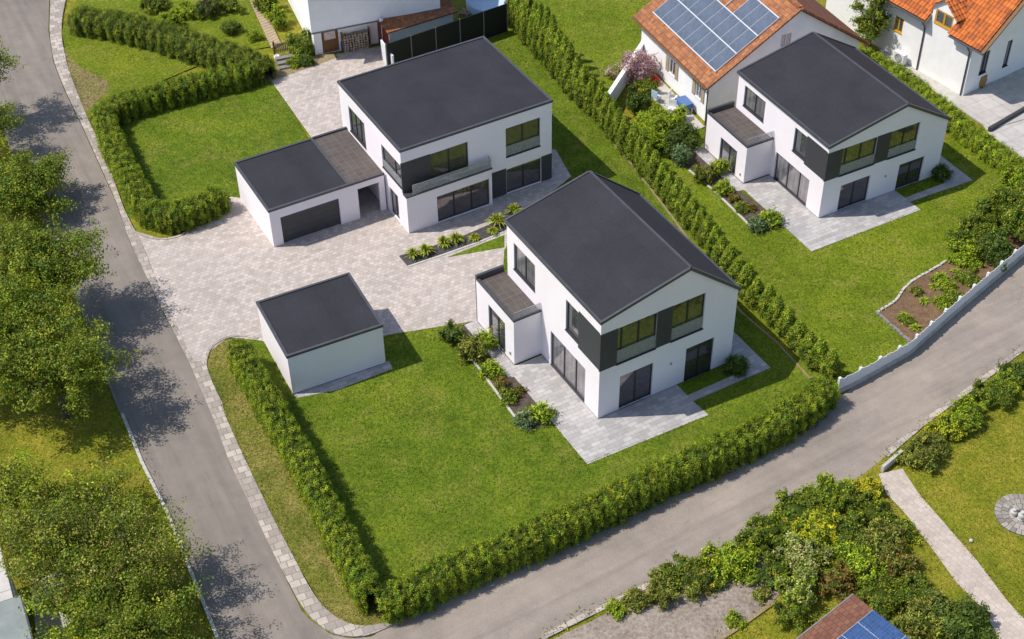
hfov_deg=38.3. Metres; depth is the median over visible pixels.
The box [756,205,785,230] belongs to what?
shrub
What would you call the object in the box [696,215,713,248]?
thuja
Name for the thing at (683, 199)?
thuja
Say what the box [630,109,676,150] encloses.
shrub
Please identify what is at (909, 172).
terrace door
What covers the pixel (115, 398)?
kerb
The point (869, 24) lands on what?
tree
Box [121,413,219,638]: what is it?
kerb
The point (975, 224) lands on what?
shrub
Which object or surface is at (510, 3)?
thuja
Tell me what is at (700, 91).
window
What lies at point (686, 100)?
patio table
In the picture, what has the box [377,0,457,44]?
shed
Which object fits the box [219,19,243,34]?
shrub
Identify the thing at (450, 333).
shrub
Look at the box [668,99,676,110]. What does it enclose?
garden chair
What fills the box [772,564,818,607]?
shrub
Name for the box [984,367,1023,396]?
shrub
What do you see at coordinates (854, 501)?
shrub
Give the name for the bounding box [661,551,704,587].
shrub
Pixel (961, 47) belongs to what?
old house
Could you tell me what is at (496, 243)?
grass sliver
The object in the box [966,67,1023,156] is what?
yard
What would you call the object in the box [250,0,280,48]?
boardwalk
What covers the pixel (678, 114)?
shrub
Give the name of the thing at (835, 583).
shrub
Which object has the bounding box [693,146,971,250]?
terrace
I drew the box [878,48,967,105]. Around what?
side path
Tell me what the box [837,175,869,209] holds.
terrace door
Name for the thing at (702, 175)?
shrub
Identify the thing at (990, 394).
shrub
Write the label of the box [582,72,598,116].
thuja
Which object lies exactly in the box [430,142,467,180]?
balcony door
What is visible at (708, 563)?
shrub
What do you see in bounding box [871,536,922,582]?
shrub
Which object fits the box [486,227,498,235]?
spiky plant
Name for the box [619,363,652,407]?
terrace door
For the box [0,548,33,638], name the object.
outbuilding
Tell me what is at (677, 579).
shrub
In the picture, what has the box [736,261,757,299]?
thuja
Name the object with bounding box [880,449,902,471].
gate plinth
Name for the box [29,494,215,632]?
tree
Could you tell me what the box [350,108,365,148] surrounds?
window
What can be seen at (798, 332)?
thuja
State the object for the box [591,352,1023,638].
lawn
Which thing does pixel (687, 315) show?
window
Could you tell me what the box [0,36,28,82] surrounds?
tree
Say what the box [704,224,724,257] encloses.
thuja
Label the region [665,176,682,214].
thuja
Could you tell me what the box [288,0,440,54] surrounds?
old house
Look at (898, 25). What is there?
window
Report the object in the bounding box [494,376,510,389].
shrub
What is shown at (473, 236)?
spiky plant
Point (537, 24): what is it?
thuja
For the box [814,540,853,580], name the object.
shrub
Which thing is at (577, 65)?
thuja
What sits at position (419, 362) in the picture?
front lawn
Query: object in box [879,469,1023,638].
path
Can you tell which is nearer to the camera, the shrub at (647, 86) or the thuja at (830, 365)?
the thuja at (830, 365)
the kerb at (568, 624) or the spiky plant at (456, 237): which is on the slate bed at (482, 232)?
the spiky plant at (456, 237)
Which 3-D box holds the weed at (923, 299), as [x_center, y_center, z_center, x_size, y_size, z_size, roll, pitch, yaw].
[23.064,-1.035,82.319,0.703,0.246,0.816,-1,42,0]
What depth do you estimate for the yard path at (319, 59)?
101.41 m
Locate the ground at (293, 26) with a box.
[49,0,1023,638]
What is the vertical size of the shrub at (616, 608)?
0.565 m
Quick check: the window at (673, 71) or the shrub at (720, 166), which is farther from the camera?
the window at (673, 71)
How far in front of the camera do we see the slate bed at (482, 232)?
86.73 m
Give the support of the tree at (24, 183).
on the meadow
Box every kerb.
[50,0,191,360]
[98,352,122,414]
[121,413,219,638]
[131,230,188,239]
[204,334,257,404]
[540,582,649,638]
[610,141,809,378]
[717,600,773,638]
[883,345,1023,456]
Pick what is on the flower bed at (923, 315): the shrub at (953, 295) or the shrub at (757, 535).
the shrub at (953, 295)
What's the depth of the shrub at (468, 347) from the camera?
78.94 m
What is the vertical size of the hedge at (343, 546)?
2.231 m
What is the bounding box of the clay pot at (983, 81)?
[979,75,987,87]
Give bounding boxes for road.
[0,0,332,638]
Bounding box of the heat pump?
[893,49,907,65]
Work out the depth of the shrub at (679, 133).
93.04 m
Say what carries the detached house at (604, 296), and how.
on the front lawn at (419, 362)
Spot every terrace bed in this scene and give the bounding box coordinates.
[456,322,550,429]
[684,154,781,232]
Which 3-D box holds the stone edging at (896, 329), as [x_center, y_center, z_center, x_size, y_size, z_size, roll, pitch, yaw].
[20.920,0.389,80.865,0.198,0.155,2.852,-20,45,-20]
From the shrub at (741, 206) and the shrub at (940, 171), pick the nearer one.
the shrub at (741, 206)
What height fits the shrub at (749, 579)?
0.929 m
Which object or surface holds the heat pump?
on the side path at (956, 98)
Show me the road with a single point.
(170, 420)
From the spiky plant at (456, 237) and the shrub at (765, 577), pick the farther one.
the spiky plant at (456, 237)
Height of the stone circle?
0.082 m
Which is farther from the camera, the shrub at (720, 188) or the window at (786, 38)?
the window at (786, 38)
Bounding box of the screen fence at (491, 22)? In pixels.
[385,2,507,64]
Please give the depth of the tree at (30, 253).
79.22 m
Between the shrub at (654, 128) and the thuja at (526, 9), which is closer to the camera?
the shrub at (654, 128)
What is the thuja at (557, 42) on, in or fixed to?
on the lawn at (586, 158)
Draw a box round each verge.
[62,23,197,119]
[207,338,383,625]
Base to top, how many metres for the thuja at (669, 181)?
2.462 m
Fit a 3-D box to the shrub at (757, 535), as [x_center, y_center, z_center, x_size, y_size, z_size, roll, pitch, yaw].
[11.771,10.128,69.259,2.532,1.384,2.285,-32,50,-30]
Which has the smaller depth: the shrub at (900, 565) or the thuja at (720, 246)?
the shrub at (900, 565)
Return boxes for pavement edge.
[189,361,402,637]
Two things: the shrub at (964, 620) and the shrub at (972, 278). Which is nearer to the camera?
the shrub at (964, 620)
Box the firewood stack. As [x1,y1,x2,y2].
[340,26,370,52]
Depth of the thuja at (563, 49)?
97.83 m
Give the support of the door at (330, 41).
in the old house at (325, 22)
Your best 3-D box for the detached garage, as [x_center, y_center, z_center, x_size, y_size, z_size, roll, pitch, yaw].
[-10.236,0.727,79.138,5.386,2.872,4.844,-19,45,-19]
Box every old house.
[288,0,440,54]
[631,0,870,124]
[826,0,1023,95]
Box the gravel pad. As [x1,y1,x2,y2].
[555,551,778,638]
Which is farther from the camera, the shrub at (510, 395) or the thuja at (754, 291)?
the thuja at (754, 291)
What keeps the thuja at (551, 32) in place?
on the lawn at (603, 26)
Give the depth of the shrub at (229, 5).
106.84 m
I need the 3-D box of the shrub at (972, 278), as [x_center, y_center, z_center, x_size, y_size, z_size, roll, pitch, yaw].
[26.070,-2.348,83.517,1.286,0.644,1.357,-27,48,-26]
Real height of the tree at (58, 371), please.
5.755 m
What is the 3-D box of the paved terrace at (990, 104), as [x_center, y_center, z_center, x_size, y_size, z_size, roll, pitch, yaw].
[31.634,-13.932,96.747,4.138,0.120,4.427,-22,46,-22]
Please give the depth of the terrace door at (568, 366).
77.26 m
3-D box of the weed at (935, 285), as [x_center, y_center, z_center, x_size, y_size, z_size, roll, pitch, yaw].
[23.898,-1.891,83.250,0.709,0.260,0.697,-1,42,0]
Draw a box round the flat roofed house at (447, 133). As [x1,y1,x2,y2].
[337,36,552,232]
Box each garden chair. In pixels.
[651,90,660,103]
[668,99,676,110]
[669,88,677,101]
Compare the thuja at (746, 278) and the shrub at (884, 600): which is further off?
the thuja at (746, 278)
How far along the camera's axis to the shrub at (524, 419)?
75.40 m
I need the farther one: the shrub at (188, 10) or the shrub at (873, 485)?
the shrub at (188, 10)
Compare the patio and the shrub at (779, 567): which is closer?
the shrub at (779, 567)
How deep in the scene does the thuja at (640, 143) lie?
91.18 m
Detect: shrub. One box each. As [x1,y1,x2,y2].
[139,0,168,13]
[159,8,185,24]
[171,0,202,20]
[193,0,220,18]
[218,0,242,12]
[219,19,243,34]
[244,28,262,43]
[249,0,279,13]
[261,2,288,29]
[284,27,313,56]
[285,55,300,68]
[297,51,314,66]
[437,318,466,344]
[450,332,489,364]
[471,326,500,349]
[477,358,506,380]
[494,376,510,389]
[498,387,519,407]
[510,383,528,395]
[510,407,541,429]
[524,399,557,426]
[600,61,622,80]
[602,598,629,620]
[619,49,659,84]
[619,586,651,614]
[624,83,652,114]
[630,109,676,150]
[633,77,659,95]
[644,567,680,612]
[648,102,688,127]
[656,561,683,592]
[661,120,703,157]
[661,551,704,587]
[671,143,693,168]
[681,564,723,601]
[691,162,716,184]
[694,548,723,589]
[701,538,758,578]
[703,570,729,593]
[709,155,734,175]
[710,177,733,196]
[721,556,761,585]
[722,352,751,378]
[722,607,748,631]
[728,192,740,203]
[733,512,787,558]
[734,200,748,214]
[742,214,769,235]
[744,564,760,582]
[746,202,758,213]
[749,585,771,604]
[753,509,794,556]
[755,563,776,590]
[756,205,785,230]
[762,549,796,588]
[768,486,826,534]
[770,531,831,577]
[771,591,818,632]
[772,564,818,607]
[790,506,841,548]
[798,470,855,508]
[813,559,857,602]
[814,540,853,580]
[823,504,875,550]
[826,539,887,583]
[832,484,875,517]
[850,516,908,570]
[851,565,887,599]
[852,477,883,502]
[854,571,910,619]
[857,498,898,529]
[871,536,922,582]
[887,570,934,614]
[890,584,953,638]
[891,431,943,473]
[891,516,921,545]
[896,314,915,326]
[907,285,925,297]
[919,428,950,458]
[922,412,968,442]
[927,593,1000,638]
[929,271,951,285]
[930,163,953,180]
[930,294,953,311]
[937,279,957,292]
[939,288,965,304]
[942,403,975,432]
[943,209,1011,260]
[944,251,970,268]
[946,234,983,257]
[948,393,985,428]
[950,268,971,286]
[959,255,985,271]
[959,270,980,286]
[967,376,1014,408]
[970,178,1023,241]
[973,225,1013,271]
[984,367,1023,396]
[996,357,1023,386]
[1000,165,1023,187]
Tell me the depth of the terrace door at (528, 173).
90.37 m
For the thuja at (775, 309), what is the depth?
80.33 m
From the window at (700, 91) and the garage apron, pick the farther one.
the window at (700, 91)
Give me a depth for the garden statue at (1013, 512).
70.56 m
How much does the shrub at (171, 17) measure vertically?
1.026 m
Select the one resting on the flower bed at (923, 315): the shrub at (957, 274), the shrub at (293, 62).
the shrub at (957, 274)
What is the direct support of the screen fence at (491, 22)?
on the courtyard
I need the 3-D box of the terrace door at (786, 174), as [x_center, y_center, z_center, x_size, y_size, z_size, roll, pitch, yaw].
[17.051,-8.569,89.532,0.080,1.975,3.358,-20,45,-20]
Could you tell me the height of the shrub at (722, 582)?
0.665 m
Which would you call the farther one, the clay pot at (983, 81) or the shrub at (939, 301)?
the clay pot at (983, 81)
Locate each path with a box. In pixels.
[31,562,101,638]
[265,52,338,80]
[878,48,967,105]
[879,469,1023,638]
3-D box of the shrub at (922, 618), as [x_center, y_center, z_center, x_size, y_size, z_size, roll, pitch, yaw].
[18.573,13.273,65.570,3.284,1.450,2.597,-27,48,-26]
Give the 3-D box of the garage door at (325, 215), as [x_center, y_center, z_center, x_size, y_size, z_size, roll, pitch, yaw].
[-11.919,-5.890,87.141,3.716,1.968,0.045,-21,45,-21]
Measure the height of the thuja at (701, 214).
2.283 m
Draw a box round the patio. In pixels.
[652,74,703,128]
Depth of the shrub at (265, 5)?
106.63 m
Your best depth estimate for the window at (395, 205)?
88.36 m
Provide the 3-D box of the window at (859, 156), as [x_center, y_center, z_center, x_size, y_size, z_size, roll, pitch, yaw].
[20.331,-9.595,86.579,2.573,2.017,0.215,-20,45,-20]
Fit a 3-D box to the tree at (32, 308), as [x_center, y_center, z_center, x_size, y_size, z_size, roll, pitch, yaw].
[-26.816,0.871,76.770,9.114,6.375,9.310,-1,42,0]
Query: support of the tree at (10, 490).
on the meadow
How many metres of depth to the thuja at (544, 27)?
99.72 m
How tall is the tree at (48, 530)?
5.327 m
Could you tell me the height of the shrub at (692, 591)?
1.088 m
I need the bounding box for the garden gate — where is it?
[272,38,289,54]
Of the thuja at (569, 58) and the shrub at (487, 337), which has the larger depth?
the thuja at (569, 58)
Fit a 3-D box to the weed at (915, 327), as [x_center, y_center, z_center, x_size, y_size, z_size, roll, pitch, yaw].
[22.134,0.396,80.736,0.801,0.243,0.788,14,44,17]
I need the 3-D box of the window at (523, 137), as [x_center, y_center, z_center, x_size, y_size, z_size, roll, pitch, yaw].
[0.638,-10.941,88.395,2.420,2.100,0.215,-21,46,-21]
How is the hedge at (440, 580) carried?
on the front lawn at (419, 362)
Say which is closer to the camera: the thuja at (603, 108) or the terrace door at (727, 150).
the terrace door at (727, 150)
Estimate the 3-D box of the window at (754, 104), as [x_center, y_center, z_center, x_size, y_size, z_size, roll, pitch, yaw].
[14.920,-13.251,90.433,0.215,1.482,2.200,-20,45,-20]
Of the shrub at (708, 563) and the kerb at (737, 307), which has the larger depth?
the kerb at (737, 307)
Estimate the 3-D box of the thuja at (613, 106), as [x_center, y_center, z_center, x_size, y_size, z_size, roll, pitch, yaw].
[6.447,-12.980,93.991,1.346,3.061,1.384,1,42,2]
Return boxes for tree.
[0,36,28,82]
[0,99,29,152]
[0,146,79,229]
[0,214,118,322]
[0,264,80,388]
[0,297,142,420]
[0,444,78,555]
[0,484,154,611]
[20,562,148,638]
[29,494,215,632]
[32,450,147,552]
[73,571,227,638]
[847,0,893,48]
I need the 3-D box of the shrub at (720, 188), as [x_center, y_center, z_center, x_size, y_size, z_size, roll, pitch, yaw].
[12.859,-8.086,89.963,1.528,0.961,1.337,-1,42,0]
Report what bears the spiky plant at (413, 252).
on the slate bed at (482, 232)
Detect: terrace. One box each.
[465,320,769,463]
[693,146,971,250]
[957,82,1023,127]
[991,120,1023,155]
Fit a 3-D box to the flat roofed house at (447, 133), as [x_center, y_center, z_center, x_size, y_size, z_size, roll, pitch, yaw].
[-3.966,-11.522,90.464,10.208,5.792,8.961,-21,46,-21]
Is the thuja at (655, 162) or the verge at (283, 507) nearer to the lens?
the verge at (283, 507)
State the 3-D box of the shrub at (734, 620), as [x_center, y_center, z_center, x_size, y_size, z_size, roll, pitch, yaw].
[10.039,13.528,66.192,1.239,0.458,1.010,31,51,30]
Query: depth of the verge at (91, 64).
102.20 m
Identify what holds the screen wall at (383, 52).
on the courtyard
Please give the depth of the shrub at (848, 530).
69.07 m
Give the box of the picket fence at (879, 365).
[837,245,1023,392]
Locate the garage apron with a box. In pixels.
[294,361,392,397]
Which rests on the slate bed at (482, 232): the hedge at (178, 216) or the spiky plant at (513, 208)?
the spiky plant at (513, 208)
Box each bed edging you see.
[408,231,504,266]
[468,355,522,427]
[688,170,749,225]
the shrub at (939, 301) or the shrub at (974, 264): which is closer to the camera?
the shrub at (939, 301)
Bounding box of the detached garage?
[256,272,385,393]
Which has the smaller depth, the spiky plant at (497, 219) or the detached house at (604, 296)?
the detached house at (604, 296)
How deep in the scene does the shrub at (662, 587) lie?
66.99 m
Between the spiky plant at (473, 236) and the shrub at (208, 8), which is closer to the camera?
the spiky plant at (473, 236)
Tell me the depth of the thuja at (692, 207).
86.83 m
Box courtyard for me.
[137,46,570,418]
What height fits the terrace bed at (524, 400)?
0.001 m
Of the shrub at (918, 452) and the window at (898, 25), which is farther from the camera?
the window at (898, 25)
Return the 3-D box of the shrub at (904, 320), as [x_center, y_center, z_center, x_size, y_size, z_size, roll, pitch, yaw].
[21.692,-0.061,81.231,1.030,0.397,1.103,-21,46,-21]
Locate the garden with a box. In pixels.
[76,0,269,49]
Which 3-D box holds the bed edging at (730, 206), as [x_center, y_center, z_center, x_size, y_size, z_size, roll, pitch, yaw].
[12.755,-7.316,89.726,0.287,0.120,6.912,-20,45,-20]
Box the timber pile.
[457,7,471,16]
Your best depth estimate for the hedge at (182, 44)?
102.48 m
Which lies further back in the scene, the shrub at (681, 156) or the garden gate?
the garden gate
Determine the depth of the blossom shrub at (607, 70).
99.81 m
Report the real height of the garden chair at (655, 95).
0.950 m
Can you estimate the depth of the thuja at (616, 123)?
93.26 m
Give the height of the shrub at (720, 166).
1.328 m
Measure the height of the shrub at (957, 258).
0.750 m
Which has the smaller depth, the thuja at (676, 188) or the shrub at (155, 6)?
the thuja at (676, 188)
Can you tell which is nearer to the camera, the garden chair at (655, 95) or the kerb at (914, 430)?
the kerb at (914, 430)
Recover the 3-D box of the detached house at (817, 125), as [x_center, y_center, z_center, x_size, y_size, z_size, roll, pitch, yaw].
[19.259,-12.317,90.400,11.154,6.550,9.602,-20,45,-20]
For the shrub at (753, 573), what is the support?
on the gravel pad
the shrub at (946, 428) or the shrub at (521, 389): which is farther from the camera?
the shrub at (521, 389)
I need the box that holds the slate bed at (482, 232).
[399,206,521,265]
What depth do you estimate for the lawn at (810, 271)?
85.40 m
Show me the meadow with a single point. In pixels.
(76, 457)
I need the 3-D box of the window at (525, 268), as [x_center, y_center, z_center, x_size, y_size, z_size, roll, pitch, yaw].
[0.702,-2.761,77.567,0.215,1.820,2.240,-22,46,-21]
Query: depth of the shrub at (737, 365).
77.96 m
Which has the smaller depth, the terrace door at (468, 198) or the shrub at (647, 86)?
the terrace door at (468, 198)
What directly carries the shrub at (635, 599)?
on the gravel pad
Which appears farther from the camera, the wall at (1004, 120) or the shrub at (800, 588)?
the wall at (1004, 120)
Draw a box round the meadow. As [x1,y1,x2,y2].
[0,130,215,638]
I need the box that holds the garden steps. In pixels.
[275,54,293,69]
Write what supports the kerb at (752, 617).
on the lawn at (976, 507)
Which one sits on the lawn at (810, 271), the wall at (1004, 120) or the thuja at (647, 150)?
the thuja at (647, 150)
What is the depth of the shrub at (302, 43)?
102.05 m
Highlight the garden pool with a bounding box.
[466,0,505,15]
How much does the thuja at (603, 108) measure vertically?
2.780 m
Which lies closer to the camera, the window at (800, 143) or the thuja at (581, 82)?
the window at (800, 143)
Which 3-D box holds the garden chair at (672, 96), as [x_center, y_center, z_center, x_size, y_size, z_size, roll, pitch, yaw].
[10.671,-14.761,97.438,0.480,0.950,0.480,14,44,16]
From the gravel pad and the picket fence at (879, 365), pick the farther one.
the picket fence at (879, 365)
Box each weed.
[900,311,909,317]
[909,322,921,331]
[918,297,929,305]
[930,283,939,289]
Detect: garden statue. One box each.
[1009,508,1020,516]
[1017,510,1023,521]
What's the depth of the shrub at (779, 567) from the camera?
67.85 m
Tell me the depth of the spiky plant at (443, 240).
86.49 m
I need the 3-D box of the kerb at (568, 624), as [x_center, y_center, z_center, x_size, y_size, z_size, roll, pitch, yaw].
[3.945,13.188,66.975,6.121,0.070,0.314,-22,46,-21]
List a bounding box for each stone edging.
[876,311,910,342]
[877,260,948,311]
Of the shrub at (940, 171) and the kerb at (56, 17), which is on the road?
the kerb at (56, 17)
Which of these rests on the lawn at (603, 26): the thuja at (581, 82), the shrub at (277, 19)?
the thuja at (581, 82)
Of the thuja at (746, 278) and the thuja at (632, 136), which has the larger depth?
the thuja at (632, 136)
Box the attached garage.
[233,126,386,246]
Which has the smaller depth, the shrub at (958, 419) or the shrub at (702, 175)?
the shrub at (958, 419)
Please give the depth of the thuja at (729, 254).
83.35 m
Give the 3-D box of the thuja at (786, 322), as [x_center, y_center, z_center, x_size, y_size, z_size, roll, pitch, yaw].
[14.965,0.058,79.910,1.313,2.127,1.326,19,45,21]
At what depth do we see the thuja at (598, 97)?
95.12 m
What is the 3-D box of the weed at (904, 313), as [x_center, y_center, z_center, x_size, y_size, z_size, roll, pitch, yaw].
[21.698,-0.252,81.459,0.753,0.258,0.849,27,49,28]
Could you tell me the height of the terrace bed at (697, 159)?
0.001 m
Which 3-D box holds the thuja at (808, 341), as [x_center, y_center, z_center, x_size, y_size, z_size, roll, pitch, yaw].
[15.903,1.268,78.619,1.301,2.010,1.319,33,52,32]
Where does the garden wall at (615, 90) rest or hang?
on the lawn at (603, 26)
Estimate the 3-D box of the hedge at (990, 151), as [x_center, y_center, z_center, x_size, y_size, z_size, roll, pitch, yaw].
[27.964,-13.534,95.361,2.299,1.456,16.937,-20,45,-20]
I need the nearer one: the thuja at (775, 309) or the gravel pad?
the gravel pad
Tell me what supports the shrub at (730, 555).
on the lawn at (976, 507)
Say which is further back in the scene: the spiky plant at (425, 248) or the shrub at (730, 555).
the spiky plant at (425, 248)
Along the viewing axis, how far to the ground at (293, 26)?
98.65 m
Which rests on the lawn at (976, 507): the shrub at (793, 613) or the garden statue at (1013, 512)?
the shrub at (793, 613)
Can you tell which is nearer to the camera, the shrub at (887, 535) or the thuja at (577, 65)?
the shrub at (887, 535)
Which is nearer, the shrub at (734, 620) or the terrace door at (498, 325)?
the shrub at (734, 620)
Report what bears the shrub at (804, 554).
on the lawn at (976, 507)
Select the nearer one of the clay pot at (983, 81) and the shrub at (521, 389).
the shrub at (521, 389)
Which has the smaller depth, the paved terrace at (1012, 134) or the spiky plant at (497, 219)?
the spiky plant at (497, 219)
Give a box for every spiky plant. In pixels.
[404,248,421,259]
[418,244,436,256]
[436,235,452,247]
[448,232,465,244]
[468,233,480,242]
[485,212,505,228]
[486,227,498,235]
[502,203,522,213]
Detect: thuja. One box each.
[504,0,514,27]
[509,0,520,33]
[514,0,524,39]
[519,0,533,46]
[525,1,537,51]
[530,2,544,58]
[536,5,551,66]
[543,13,557,69]
[548,28,563,80]
[554,33,568,85]
[558,41,575,94]
[565,54,582,101]
[574,63,589,108]
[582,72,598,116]
[591,81,604,121]
[596,91,611,130]
[602,96,618,138]
[607,106,622,143]
[614,115,630,155]
[623,123,639,162]
[630,131,645,169]
[635,139,653,180]
[643,149,662,187]
[652,159,670,195]
[658,170,674,203]
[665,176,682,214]
[674,183,692,221]
[680,197,700,230]
[689,206,707,239]
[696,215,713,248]
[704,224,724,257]
[709,234,728,266]
[719,242,738,275]
[727,256,743,282]
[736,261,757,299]
[742,276,765,310]
[755,283,776,317]
[764,293,785,328]
[775,305,795,339]
[784,318,807,352]
[796,330,817,360]
[805,336,829,371]
[818,347,843,382]
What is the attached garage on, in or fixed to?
on the courtyard
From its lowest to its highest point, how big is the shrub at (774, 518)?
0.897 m
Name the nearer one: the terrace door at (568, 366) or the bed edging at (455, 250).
the terrace door at (568, 366)
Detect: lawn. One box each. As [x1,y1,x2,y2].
[101,69,306,229]
[231,154,832,600]
[488,27,681,225]
[534,0,650,91]
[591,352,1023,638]
[631,124,1016,382]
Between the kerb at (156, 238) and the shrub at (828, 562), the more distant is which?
the kerb at (156, 238)
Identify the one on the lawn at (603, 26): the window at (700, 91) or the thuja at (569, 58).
the thuja at (569, 58)
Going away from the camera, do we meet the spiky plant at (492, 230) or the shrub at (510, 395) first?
the shrub at (510, 395)
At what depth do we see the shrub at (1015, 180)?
89.97 m
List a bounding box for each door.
[280,199,340,241]
[321,30,339,52]
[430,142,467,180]
[437,179,488,221]
[490,307,505,351]
[506,158,539,191]
[552,333,584,400]
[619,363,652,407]
[684,338,712,379]
[720,138,736,173]
[774,153,808,204]
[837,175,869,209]
[895,157,922,188]
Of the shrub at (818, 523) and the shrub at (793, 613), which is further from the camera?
the shrub at (818, 523)
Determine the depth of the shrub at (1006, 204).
86.02 m
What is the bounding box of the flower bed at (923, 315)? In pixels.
[879,227,1023,342]
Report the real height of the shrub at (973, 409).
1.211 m
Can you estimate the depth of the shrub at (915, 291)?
82.86 m
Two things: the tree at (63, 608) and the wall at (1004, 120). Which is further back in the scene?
the wall at (1004, 120)
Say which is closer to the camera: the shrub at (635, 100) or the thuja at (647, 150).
the thuja at (647, 150)
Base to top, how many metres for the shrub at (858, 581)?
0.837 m
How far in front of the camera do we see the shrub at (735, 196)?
89.35 m
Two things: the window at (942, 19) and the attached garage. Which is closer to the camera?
the attached garage
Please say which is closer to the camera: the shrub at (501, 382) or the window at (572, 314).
the window at (572, 314)
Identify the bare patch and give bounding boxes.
[63,46,108,111]
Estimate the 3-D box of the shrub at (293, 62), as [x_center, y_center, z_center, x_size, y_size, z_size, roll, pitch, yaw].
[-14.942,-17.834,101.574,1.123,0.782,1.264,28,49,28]
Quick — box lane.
[313,258,1023,638]
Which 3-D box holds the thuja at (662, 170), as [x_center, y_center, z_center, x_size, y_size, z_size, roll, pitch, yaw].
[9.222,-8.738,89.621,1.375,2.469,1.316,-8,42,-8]
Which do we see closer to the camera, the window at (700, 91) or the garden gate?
the window at (700, 91)
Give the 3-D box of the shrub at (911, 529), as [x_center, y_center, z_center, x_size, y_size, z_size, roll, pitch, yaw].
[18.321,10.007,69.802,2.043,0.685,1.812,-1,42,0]
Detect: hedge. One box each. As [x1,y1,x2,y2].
[65,3,276,86]
[91,60,251,236]
[225,338,382,616]
[374,374,841,625]
[859,47,1023,178]
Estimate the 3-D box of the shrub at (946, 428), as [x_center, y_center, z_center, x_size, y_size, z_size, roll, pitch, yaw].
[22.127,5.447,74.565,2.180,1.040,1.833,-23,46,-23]
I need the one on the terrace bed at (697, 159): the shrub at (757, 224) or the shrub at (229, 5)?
the shrub at (757, 224)
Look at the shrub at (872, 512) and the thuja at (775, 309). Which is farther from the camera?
the thuja at (775, 309)
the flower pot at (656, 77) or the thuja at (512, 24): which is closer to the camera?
the flower pot at (656, 77)
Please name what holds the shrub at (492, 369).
on the terrace bed at (524, 400)
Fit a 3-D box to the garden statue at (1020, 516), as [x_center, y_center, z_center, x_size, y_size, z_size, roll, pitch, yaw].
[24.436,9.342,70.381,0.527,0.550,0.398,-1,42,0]
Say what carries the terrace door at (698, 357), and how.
in the detached house at (604, 296)
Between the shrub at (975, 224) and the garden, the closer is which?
the shrub at (975, 224)
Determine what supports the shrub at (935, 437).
on the lawn at (976, 507)
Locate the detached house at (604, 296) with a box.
[475,170,741,418]
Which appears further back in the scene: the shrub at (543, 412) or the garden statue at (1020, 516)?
the shrub at (543, 412)
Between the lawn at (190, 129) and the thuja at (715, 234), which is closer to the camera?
the thuja at (715, 234)
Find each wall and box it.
[380,40,393,64]
[608,41,643,99]
[988,107,1023,131]
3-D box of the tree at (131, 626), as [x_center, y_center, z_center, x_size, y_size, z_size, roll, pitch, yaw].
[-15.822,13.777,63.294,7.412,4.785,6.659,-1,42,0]
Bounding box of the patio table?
[675,95,693,112]
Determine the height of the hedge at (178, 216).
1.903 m
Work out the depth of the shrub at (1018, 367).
77.32 m
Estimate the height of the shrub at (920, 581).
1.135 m
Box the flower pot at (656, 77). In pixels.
[651,75,661,85]
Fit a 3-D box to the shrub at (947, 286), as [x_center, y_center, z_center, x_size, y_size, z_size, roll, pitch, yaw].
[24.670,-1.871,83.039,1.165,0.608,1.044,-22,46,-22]
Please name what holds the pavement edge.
on the road
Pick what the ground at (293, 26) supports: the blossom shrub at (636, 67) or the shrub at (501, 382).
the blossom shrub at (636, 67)
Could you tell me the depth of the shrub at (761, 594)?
67.13 m
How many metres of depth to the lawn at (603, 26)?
104.87 m
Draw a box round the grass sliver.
[449,235,503,256]
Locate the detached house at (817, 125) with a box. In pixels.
[704,31,951,217]
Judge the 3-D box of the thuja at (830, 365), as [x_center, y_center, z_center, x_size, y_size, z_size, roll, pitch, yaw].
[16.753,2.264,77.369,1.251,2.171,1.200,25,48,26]
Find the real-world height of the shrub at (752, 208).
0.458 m
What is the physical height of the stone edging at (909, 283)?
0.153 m
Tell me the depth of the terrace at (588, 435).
76.44 m
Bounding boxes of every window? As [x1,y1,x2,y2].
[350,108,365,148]
[382,147,401,188]
[391,189,399,218]
[506,118,540,157]
[513,245,534,292]
[565,302,578,343]
[616,313,656,365]
[665,55,678,80]
[670,293,704,342]
[692,79,704,103]
[742,86,765,122]
[780,32,791,46]
[791,128,806,160]
[839,137,876,176]
[887,122,918,159]
[892,15,903,34]
[933,9,953,30]
[978,50,989,75]
[1002,39,1012,67]
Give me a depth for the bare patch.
100.29 m
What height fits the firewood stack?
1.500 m
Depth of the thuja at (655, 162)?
89.95 m
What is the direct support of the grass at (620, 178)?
on the ground at (293, 26)
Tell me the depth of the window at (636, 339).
73.90 m
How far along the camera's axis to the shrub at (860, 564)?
67.80 m
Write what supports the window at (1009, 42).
in the old house at (961, 47)
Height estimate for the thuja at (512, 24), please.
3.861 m
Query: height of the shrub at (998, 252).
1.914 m
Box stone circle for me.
[994,494,1023,535]
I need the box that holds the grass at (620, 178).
[0,0,1023,638]
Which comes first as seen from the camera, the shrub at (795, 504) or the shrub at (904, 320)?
the shrub at (795, 504)
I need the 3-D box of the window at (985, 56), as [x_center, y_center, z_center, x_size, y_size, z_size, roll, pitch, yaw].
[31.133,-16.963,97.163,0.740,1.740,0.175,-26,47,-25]
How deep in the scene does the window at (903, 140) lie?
87.89 m
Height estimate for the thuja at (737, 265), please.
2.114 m
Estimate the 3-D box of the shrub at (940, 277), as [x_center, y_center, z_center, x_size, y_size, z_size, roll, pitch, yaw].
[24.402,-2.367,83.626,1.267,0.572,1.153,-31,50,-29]
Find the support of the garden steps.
on the yard path at (319, 59)
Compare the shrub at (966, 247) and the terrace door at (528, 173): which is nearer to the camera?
the shrub at (966, 247)

